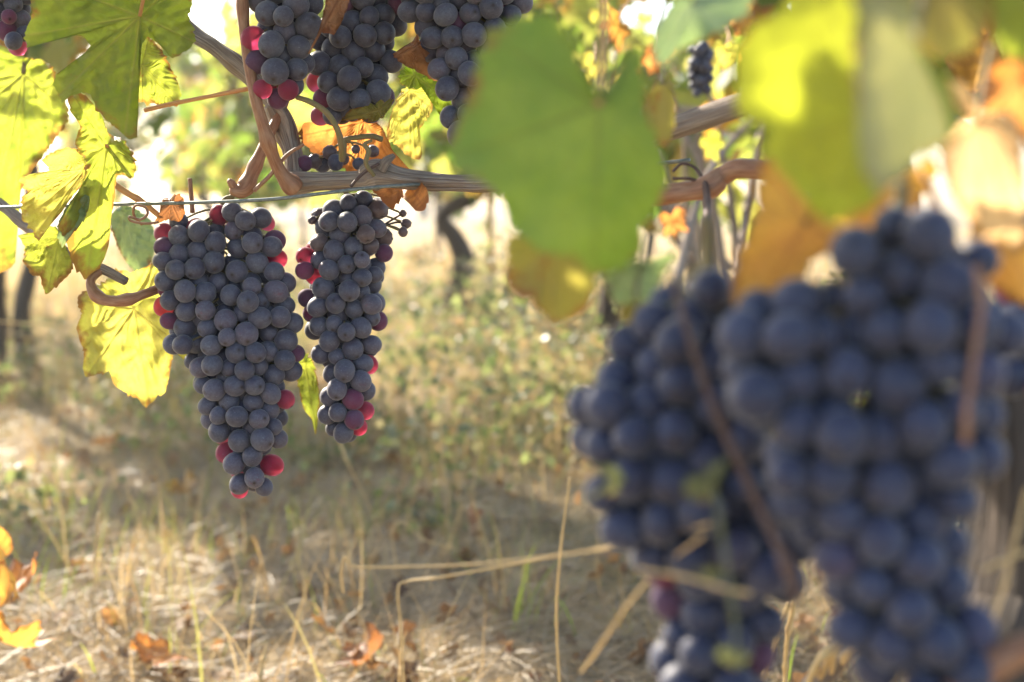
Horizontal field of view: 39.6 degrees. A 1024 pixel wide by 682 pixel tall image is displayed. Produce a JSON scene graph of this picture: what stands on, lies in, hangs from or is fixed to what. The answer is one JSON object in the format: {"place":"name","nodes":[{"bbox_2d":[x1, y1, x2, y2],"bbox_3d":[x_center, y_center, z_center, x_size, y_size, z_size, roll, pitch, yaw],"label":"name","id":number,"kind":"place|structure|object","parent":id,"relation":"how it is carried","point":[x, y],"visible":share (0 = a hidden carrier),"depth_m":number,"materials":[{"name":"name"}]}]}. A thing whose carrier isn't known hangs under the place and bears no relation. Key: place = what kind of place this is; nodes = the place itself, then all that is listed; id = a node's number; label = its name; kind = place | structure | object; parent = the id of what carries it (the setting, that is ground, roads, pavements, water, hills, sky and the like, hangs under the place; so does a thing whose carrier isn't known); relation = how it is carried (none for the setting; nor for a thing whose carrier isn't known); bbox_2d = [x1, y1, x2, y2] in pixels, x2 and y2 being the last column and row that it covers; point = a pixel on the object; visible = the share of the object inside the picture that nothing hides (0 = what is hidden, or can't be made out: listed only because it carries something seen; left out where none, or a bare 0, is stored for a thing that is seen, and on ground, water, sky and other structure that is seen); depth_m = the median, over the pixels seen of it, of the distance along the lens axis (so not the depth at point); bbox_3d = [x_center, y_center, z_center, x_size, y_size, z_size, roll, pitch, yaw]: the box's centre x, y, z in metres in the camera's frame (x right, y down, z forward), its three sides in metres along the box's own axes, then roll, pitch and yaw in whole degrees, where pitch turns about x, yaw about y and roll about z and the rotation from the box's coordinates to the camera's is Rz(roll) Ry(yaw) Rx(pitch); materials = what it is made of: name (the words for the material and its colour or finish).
{"place":"outdoors","nodes":[
{"label":"outdoors","id":0,"kind":"place"},
{"bbox_2d":[0,527,19,606],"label":"fallen leaf","id":1,"kind":"object","parent":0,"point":[7,584],"visible":1,"depth_m":1.44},
{"bbox_2d":[0,321,85,335],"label":"dry stalk","id":2,"kind":"object","parent":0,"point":[10,322],"visible":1,"depth_m":0.60,"materials":[{"name":"plant"}]},
{"bbox_2d":[296,352,319,434],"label":"vine leaf","id":3,"kind":"object","parent":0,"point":[307,384],"visible":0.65,"depth_m":1.13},
{"bbox_2d":[393,34,436,80],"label":"vine leaf","id":4,"kind":"object","parent":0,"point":[413,54],"visible":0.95,"depth_m":1.00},
{"bbox_2d":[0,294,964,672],"bbox_3d":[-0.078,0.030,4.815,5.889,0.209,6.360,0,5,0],"label":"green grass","id":5,"kind":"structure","parent":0,"point":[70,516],"depth_m":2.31,"materials":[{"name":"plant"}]},
{"bbox_2d":[0,206,995,681],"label":"ground","id":6,"kind":"structure","parent":0,"point":[290,218],"depth_m":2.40,"materials":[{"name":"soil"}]},
{"bbox_2d":[9,551,36,591],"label":"fallen leaf","id":7,"kind":"object","parent":6,"relation":"on","point":[22,573],"visible":0.76,"depth_m":1.61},
{"bbox_2d":[0,611,58,646],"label":"fallen leaf","id":8,"kind":"object","parent":6,"relation":"on","point":[26,636],"visible":1,"depth_m":1.45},
{"bbox_2d":[0,36,94,406],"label":"grapevine","id":9,"kind":"object","parent":6,"relation":"on","point":[58,55],"visible":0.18,"depth_m":3.95,"materials":[{"name":"green plant"}]},
{"bbox_2d":[40,116,112,171],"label":"grapevine","id":10,"kind":"object","parent":6,"relation":"on","point":[68,139],"visible":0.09,"depth_m":17.09,"materials":[{"name":"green plant"}]},
{"bbox_2d":[93,513,100,646],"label":"dry stalk","id":11,"kind":"object","parent":6,"relation":"on","point":[96,537],"visible":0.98,"depth_m":1.75,"materials":[{"name":"plant"}]},
{"bbox_2d":[90,430,122,445],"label":"fallen leaf","id":12,"kind":"object","parent":6,"relation":"on","point":[112,435],"visible":0.61,"depth_m":3.21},
{"bbox_2d":[12,1,202,378],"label":"grapevine","id":13,"kind":"object","parent":6,"relation":"on","point":[155,124],"visible":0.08,"depth_m":4.51,"materials":[{"name":"green plant"}]},
{"bbox_2d":[77,93,166,258],"bbox_3d":[-3.957,-1.815,14.457,0.948,2.043,1.605,-3,6,-27],"label":"grapevine","id":14,"kind":"object","parent":6,"relation":"on","point":[145,142],"visible":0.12,"depth_m":14.27,"materials":[{"name":"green plant"}]},
{"bbox_2d":[129,631,186,666],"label":"fallen leaf","id":15,"kind":"object","parent":6,"relation":"on","point":[144,654],"visible":0.98,"depth_m":1.68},
{"bbox_2d":[163,468,197,493],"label":"fallen leaf","id":16,"kind":"object","parent":6,"relation":"on","point":[191,481],"visible":0.92,"depth_m":2.67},
{"bbox_2d":[148,57,241,206],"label":"tree","id":17,"kind":"object","parent":6,"relation":"on","point":[172,123],"visible":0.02,"depth_m":44.21,"materials":[{"name":"green plant"}]},
{"bbox_2d":[149,0,248,215],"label":"grapevine","id":18,"kind":"object","parent":6,"relation":"on","point":[187,122],"visible":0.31,"depth_m":9.62,"materials":[{"name":"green plant"}]},
{"bbox_2d":[0,0,493,306],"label":"grapevine","id":19,"kind":"object","parent":6,"relation":"on","point":[276,126],"visible":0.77,"depth_m":1.00,"materials":[{"name":"wood"}]},
{"bbox_2d":[0,0,30,55],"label":"grape bunch","id":20,"kind":"object","parent":19,"relation":"hanging from","point":[15,17],"visible":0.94,"depth_m":1.04,"materials":[{"name":"food"}]},
{"bbox_2d":[0,42,69,272],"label":"vine leaf","id":21,"kind":"object","parent":19,"relation":"attached to","point":[34,115],"visible":0.95,"depth_m":1.20,"materials":[{"name":"plant"}]},
{"bbox_2d":[18,226,72,293],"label":"vine leaf","id":22,"kind":"object","parent":19,"relation":"attached to","point":[47,259],"visible":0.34,"depth_m":1.04,"materials":[{"name":"plant"}]},
{"bbox_2d":[19,147,88,240],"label":"vine leaf","id":23,"kind":"object","parent":19,"relation":"attached to","point":[49,194],"visible":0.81,"depth_m":1.01,"materials":[{"name":"plant"}]},
{"bbox_2d":[57,188,89,247],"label":"vine leaf","id":24,"kind":"object","parent":19,"relation":"hanging from","point":[82,212],"visible":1,"depth_m":0.99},
{"bbox_2d":[59,93,136,278],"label":"vine leaf","id":25,"kind":"object","parent":19,"relation":"hanging from","point":[109,158],"visible":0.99,"depth_m":1.00,"materials":[{"name":"plant"}]},
{"bbox_2d":[23,0,195,138],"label":"vine leaf","id":26,"kind":"object","parent":19,"relation":"attached to","point":[103,70],"visible":1,"depth_m":0.97,"materials":[{"name":"plant"}]},
{"bbox_2d":[76,262,186,407],"bbox_3d":[-0.287,-0.006,1.104,0.097,0.116,0.038,-1,6,-14],"label":"vine leaf","id":27,"kind":"object","parent":19,"relation":"attached to","point":[123,346],"visible":0.6,"depth_m":1.10,"materials":[{"name":"plant"}]},
{"bbox_2d":[110,206,155,270],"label":"vine leaf","id":28,"kind":"object","parent":19,"relation":"attached to","point":[135,242],"visible":0.92,"depth_m":1.26,"materials":[{"name":"plant"}]},
{"bbox_2d":[139,37,181,106],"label":"vine leaf","id":29,"kind":"object","parent":19,"relation":"attached to","point":[158,83],"visible":0.7,"depth_m":1.05,"materials":[{"name":"plant"}]},
{"bbox_2d":[152,194,304,498],"bbox_3d":[-0.206,0.002,1.043,0.110,0.228,0.069,0,5,0],"label":"grape bunch","id":30,"kind":"object","parent":19,"relation":"hanging from","point":[235,327],"visible":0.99,"depth_m":1.02,"materials":[{"name":"food"}]},
{"bbox_2d":[240,0,323,109],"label":"grape bunch","id":31,"kind":"object","parent":19,"relation":"attached to","point":[280,59],"visible":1,"depth_m":0.98,"materials":[{"name":"food"}]},
{"bbox_2d":[309,0,348,53],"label":"vine leaf","id":32,"kind":"object","parent":19,"relation":"hanging from","point":[334,11],"visible":1,"depth_m":0.94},
{"bbox_2d":[298,133,382,171],"bbox_3d":[-0.125,-0.137,1.034,0.063,0.028,0.024,0,5,0],"label":"grape bunch","id":33,"kind":"object","parent":19,"relation":"attached to","point":[327,160],"visible":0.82,"depth_m":1.03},
{"bbox_2d":[0,158,690,208],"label":"trellis wire","id":34,"kind":"object","parent":19,"relation":"attached to","point":[291,196],"visible":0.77,"depth_m":0.98,"materials":[{"name":"metal"}]},
{"bbox_2d":[154,194,184,224],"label":"vine leaf","id":35,"kind":"object","parent":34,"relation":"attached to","point":[173,212],"visible":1,"depth_m":1.01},
{"bbox_2d":[295,190,411,442],"bbox_3d":[-0.116,-0.021,1.052,0.085,0.194,0.060,0,5,0],"label":"grape bunch","id":36,"kind":"object","parent":19,"relation":"hanging from","point":[341,300],"visible":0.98,"depth_m":1.03,"materials":[{"name":"food"}]},
{"bbox_2d":[306,0,406,125],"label":"grape bunch","id":37,"kind":"object","parent":19,"relation":"attached to","point":[356,62],"visible":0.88,"depth_m":1.01,"materials":[{"name":"food"}]},
{"bbox_2d":[298,119,428,210],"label":"vine leaf","id":38,"kind":"object","parent":19,"relation":"attached to","point":[317,139],"visible":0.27,"depth_m":1.06,"materials":[{"name":"plant"}]},
{"bbox_2d":[341,98,394,121],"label":"vine leaf","id":39,"kind":"object","parent":19,"relation":"attached to","point":[371,112],"visible":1,"depth_m":1.00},
{"bbox_2d":[387,87,432,159],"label":"vine leaf","id":40,"kind":"object","parent":19,"relation":"attached to","point":[412,110],"visible":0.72,"depth_m":1.11,"materials":[{"name":"plant"}]},
{"bbox_2d":[397,66,451,114],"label":"vine leaf","id":41,"kind":"object","parent":19,"relation":"attached to","point":[409,78],"visible":0.75,"depth_m":1.08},
{"bbox_2d":[397,0,532,142],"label":"grape bunch","id":42,"kind":"object","parent":19,"relation":"attached to","point":[451,34],"visible":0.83,"depth_m":0.99,"materials":[{"name":"food"}]},
{"bbox_2d":[581,43,597,79],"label":"vine leaf","id":43,"kind":"object","parent":19,"relation":"attached to","point":[589,66],"visible":0.84,"depth_m":2.20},
{"bbox_2d":[589,3,609,33],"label":"vine leaf","id":44,"kind":"object","parent":19,"relation":"attached to","point":[594,16],"visible":0.34,"depth_m":2.01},
{"bbox_2d":[607,0,630,52],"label":"vine leaf","id":45,"kind":"object","parent":19,"relation":"attached to","point":[618,33],"visible":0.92,"depth_m":1.70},
{"bbox_2d":[640,44,660,74],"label":"vine leaf","id":46,"kind":"object","parent":19,"relation":"attached to","point":[646,60],"visible":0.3,"depth_m":2.00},
{"bbox_2d":[658,202,688,238],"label":"vine leaf","id":47,"kind":"object","parent":19,"relation":"attached to","point":[673,223],"visible":0.96,"depth_m":1.90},
{"bbox_2d":[687,38,714,96],"bbox_3d":[0.253,-0.373,1.900,0.038,0.094,0.041,0,5,0],"label":"grape bunch","id":48,"kind":"object","parent":19,"relation":"hanging from","point":[700,69],"visible":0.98,"depth_m":1.89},
{"bbox_2d":[699,124,724,161],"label":"vine leaf","id":49,"kind":"object","parent":19,"relation":"attached to","point":[712,144],"visible":0.98,"depth_m":2.11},
{"bbox_2d":[711,27,738,70],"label":"vine leaf","id":50,"kind":"object","parent":19,"relation":"attached to","point":[724,55],"visible":0.89,"depth_m":1.80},
{"bbox_2d":[731,5,757,36],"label":"vine leaf","id":51,"kind":"object","parent":19,"relation":"attached to","point":[742,28],"visible":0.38,"depth_m":1.60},
{"bbox_2d":[180,9,314,238],"bbox_3d":[-1.499,-1.148,8.338,0.925,1.955,1.791,-1,6,-8],"label":"grapevine","id":52,"kind":"object","parent":6,"relation":"on","point":[227,156],"visible":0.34,"depth_m":8.49,"materials":[{"name":"green plant"}]},
{"bbox_2d":[257,645,266,681],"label":"dry stalk","id":53,"kind":"object","parent":6,"relation":"on","point":[260,673],"visible":1,"depth_m":1.55,"materials":[{"name":"plant"}]},
{"bbox_2d":[279,153,341,247],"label":"grapevine","id":54,"kind":"object","parent":6,"relation":"on","point":[301,215],"visible":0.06,"depth_m":17.84,"materials":[{"name":"plant"}]},
{"bbox_2d":[277,0,430,208],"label":"grapevine","id":55,"kind":"object","parent":6,"relation":"on","point":[300,111],"visible":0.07,"depth_m":6.49,"materials":[{"name":"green plant"}]},
{"bbox_2d":[333,621,382,665],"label":"fallen leaf","id":56,"kind":"object","parent":6,"relation":"on","point":[374,636],"visible":0.95,"depth_m":1.68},
{"bbox_2d":[339,442,381,537],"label":"dry stalk","id":57,"kind":"object","parent":6,"relation":"on","point":[345,457],"visible":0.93,"depth_m":2.11,"materials":[{"name":"plant"}]},
{"bbox_2d":[405,194,433,217],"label":"tree","id":58,"kind":"object","parent":6,"relation":"on","point":[425,213],"depth_m":57.58,"materials":[{"name":"plant"}]},
{"bbox_2d":[392,521,456,565],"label":"dry stalk","id":59,"kind":"object","parent":6,"relation":"on","point":[417,535],"visible":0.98,"depth_m":1.90,"materials":[{"name":"plant"}]},
{"bbox_2d":[385,112,494,262],"bbox_3d":[-0.673,-1.689,13.061,0.974,2.029,1.882,-2,6,-23],"label":"grapevine","id":60,"kind":"object","parent":6,"relation":"on","point":[440,197],"visible":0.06,"depth_m":13.12,"materials":[{"name":"plant"}]},
{"bbox_2d":[467,500,485,534],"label":"fallen leaf","id":61,"kind":"object","parent":6,"relation":"on","point":[471,513],"visible":0.56,"depth_m":2.29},
{"bbox_2d":[0,310,965,681],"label":"leaf litter","id":62,"kind":"object","parent":6,"relation":"on","point":[500,636],"visible":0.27,"depth_m":1.98,"materials":[{"name":"plant"}]},
{"bbox_2d":[486,192,495,315],"bbox_3d":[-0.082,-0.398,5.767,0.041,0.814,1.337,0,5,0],"label":"trellis stake","id":63,"kind":"object","parent":6,"relation":"on","point":[490,218],"visible":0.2,"depth_m":5.13,"materials":[{"name":"wood"}]},
{"bbox_2d":[0,225,996,536],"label":"weeds","id":64,"kind":"object","parent":6,"relation":"on","point":[480,333],"visible":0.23,"depth_m":3.27,"materials":[{"name":"green plant"}]},
{"bbox_2d":[6,218,993,342],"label":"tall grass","id":65,"kind":"structure","parent":6,"relation":"on","point":[72,285],"depth_m":9.18,"materials":[{"name":"plant"}]},
{"bbox_2d":[378,0,635,339],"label":"grapevine","id":66,"kind":"object","parent":6,"relation":"on","point":[435,157],"visible":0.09,"depth_m":5.55,"materials":[{"name":"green plant"}]},
{"bbox_2d":[521,0,743,372],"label":"grapevine","id":67,"kind":"object","parent":6,"relation":"on","point":[579,28],"visible":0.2,"depth_m":4.22,"materials":[{"name":"green plant"}]},
{"bbox_2d":[595,8,718,260],"bbox_3d":[0.869,-1.265,9.455,1.057,1.943,1.542,0,5,0],"label":"grapevine","id":68,"kind":"object","parent":6,"relation":"on","point":[678,62],"visible":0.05,"depth_m":9.42,"materials":[{"name":"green plant"}]},
{"bbox_2d":[660,76,767,301],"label":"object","id":69,"kind":"object","parent":6,"relation":"on","point":[688,246],"visible":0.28,"depth_m":2.88,"materials":[{"name":"wood"}]},
{"bbox_2d":[676,40,759,199],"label":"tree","id":70,"kind":"object","parent":6,"relation":"on","point":[725,134],"depth_m":45.91,"materials":[{"name":"green plant"}]},
{"bbox_2d":[656,95,1023,681],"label":"grapevine","id":71,"kind":"object","parent":6,"relation":"on","point":[989,527],"visible":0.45,"depth_m":0.62,"materials":[{"name":"brown plant"}]},
{"bbox_2d":[340,523,710,592],"bbox_3d":[0.001,0.093,0.603,0.038,0.101,0.320,-3,6,-29],"label":"dry stalk","id":72,"kind":"object","parent":71,"relation":"on","point":[537,557],"visible":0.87,"depth_m":0.67,"materials":[{"name":"plant"}]},
{"bbox_2d":[504,235,596,325],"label":"vine leaf","id":73,"kind":"object","parent":71,"relation":"attached to","point":[559,291],"visible":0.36,"depth_m":0.50,"materials":[{"name":"plant"}]},
{"bbox_2d":[448,0,667,277],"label":"vine leaf","id":74,"kind":"object","parent":71,"relation":"attached to","point":[555,149],"visible":1,"depth_m":0.47,"materials":[{"name":"plant"}]},
{"bbox_2d":[555,477,570,681],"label":"dry stalk","id":75,"kind":"object","parent":71,"relation":"attached to","point":[556,598],"visible":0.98,"depth_m":0.77,"materials":[{"name":"plant"}]},
{"bbox_2d":[580,464,623,502],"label":"grape stem","id":76,"kind":"object","parent":71,"relation":"attached to","point":[615,478],"visible":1,"depth_m":0.44,"materials":[{"name":"green plant"}]},
{"bbox_2d":[618,233,648,323],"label":"vine leaf","id":77,"kind":"object","parent":71,"relation":"hanging from","point":[627,313],"visible":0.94,"depth_m":0.50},
{"bbox_2d":[603,250,677,310],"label":"vine leaf","id":78,"kind":"object","parent":71,"relation":"attached to","point":[620,284],"visible":0.63,"depth_m":0.52,"materials":[{"name":"plant"}]},
{"bbox_2d":[579,534,703,672],"bbox_3d":[0.045,0.103,0.535,0.003,0.100,0.165,-1,6,-10],"label":"dry stalk","id":79,"kind":"object","parent":71,"relation":"attached to","point":[594,653],"visible":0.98,"depth_m":0.56,"materials":[{"name":"plant"}]},
{"bbox_2d":[644,65,677,146],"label":"vine leaf","id":80,"kind":"object","parent":71,"relation":"attached to","point":[660,107],"visible":0.98,"depth_m":0.62,"materials":[{"name":"plant"}]},
{"bbox_2d":[567,216,814,611],"bbox_3d":[0.063,0.026,0.488,0.088,0.136,0.053,0,5,0],"label":"grape bunch","id":81,"kind":"object","parent":71,"relation":"attached to","point":[640,413],"visible":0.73,"depth_m":0.47,"materials":[{"name":"food"}]},
{"bbox_2d":[638,568,751,595],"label":"dry stalk","id":82,"kind":"object","parent":71,"relation":"on","point":[725,588],"visible":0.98,"depth_m":0.43,"materials":[{"name":"plant"}]},
{"bbox_2d":[650,0,753,67],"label":"vine leaf","id":83,"kind":"object","parent":71,"relation":"attached to","point":[680,24],"visible":1,"depth_m":0.52,"materials":[{"name":"plant"}]},
{"bbox_2d":[647,570,785,681],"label":"grape bunch","id":84,"kind":"object","parent":71,"relation":"hanging from","point":[697,632],"visible":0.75,"depth_m":0.49,"materials":[{"name":"food"}]},
{"bbox_2d":[763,604,790,678],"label":"dry stalk","id":85,"kind":"object","parent":71,"relation":"attached to","point":[785,613],"visible":0.21,"depth_m":0.78,"materials":[{"name":"plant"}]},
{"bbox_2d":[731,158,845,308],"bbox_3d":[0.097,-0.034,0.458,0.029,0.060,0.069,4,7,35],"label":"vine leaf","id":86,"kind":"object","parent":71,"relation":"attached to","point":[790,235],"visible":0.77,"depth_m":0.45,"materials":[{"name":"plant"}]},
{"bbox_2d":[782,602,795,681],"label":"dry stalk","id":87,"kind":"object","parent":71,"relation":"attached to","point":[788,630],"visible":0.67,"depth_m":0.79,"materials":[{"name":"plant"}]},
{"bbox_2d":[732,0,882,223],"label":"vine leaf","id":88,"kind":"object","parent":71,"relation":"attached to","point":[794,90],"visible":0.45,"depth_m":0.38,"materials":[{"name":"plant"}]},
{"bbox_2d":[717,182,1023,681],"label":"grape bunch","id":89,"kind":"object","parent":71,"relation":"attached to","point":[874,499],"visible":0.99,"depth_m":0.41,"materials":[{"name":"food"}]},
{"bbox_2d":[837,159,939,228],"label":"vine leaf","id":90,"kind":"object","parent":71,"relation":"attached to","point":[865,217],"visible":0.39,"depth_m":0.47,"materials":[{"name":"plant"}]},
{"bbox_2d":[850,0,949,196],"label":"vine leaf","id":91,"kind":"object","parent":71,"relation":"hanging from","point":[902,124],"visible":1,"depth_m":0.35,"materials":[{"name":"plant"}]},
{"bbox_2d":[914,0,960,146],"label":"vine leaf","id":92,"kind":"object","parent":71,"relation":"attached to","point":[944,85],"visible":0.38,"depth_m":0.37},
{"bbox_2d":[911,0,995,60],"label":"vine leaf","id":93,"kind":"object","parent":71,"relation":"attached to","point":[950,29],"visible":0.94,"depth_m":0.41,"materials":[{"name":"plant"}]},
{"bbox_2d":[946,32,1000,91],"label":"vine leaf","id":94,"kind":"object","parent":71,"relation":"attached to","point":[966,68],"visible":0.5,"depth_m":0.72,"materials":[{"name":"plant"}]},
{"bbox_2d":[940,44,1023,252],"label":"vine leaf","id":95,"kind":"object","parent":71,"relation":"attached to","point":[982,162],"visible":0.98,"depth_m":0.43,"materials":[{"name":"plant"}]},
{"bbox_2d":[969,223,1023,306],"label":"vine leaf","id":96,"kind":"object","parent":71,"relation":"attached to","point":[1006,279],"visible":0.56,"depth_m":0.46,"materials":[{"name":"plant"}]},
{"bbox_2d":[975,56,1023,141],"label":"vine leaf","id":97,"kind":"object","parent":71,"relation":"attached to","point":[1004,90],"visible":0.92,"depth_m":0.47,"materials":[{"name":"plant"}]},
{"bbox_2d":[982,549,1023,571],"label":"dry stalk","id":98,"kind":"object","parent":71,"relation":"on","point":[1000,562],"visible":1,"depth_m":0.46,"materials":[{"name":"plant"}]},
{"bbox_2d":[990,0,1023,58],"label":"vine leaf","id":99,"kind":"object","parent":71,"relation":"attached to","point":[1007,23],"visible":1,"depth_m":0.42,"materials":[{"name":"plant"}]},
{"bbox_2d":[992,495,1023,617],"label":"dry stalk","id":100,"kind":"object","parent":71,"relation":"attached to","point":[1005,579],"visible":0.89,"depth_m":0.47,"materials":[{"name":"plant"}]},
{"bbox_2d":[994,289,1023,397],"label":"grape bunch","id":101,"kind":"object","parent":71,"relation":"attached to","point":[1013,386],"visible":0.23,"depth_m":0.53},
{"bbox_2d":[664,0,1019,400],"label":"grapevine","id":102,"kind":"object","parent":6,"relation":"on","point":[723,86],"visible":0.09,"depth_m":3.24,"materials":[{"name":"yellow plant"}]},
{"bbox_2d":[397,548,612,681],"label":"dry stalk","id":103,"kind":"object","parent":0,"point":[443,576],"visible":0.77,"depth_m":0.72,"materials":[{"name":"plant"}]},
{"bbox_2d":[20,0,1023,205],"label":"sky","id":104,"kind":"structure","parent":0,"point":[149,190],"materials":[{"name":"white"}]},
{"bbox_2d":[683,459,748,668],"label":"weed","id":105,"kind":"object","parent":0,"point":[701,488],"visible":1,"depth_m":0.40,"materials":[{"name":"green plant"}]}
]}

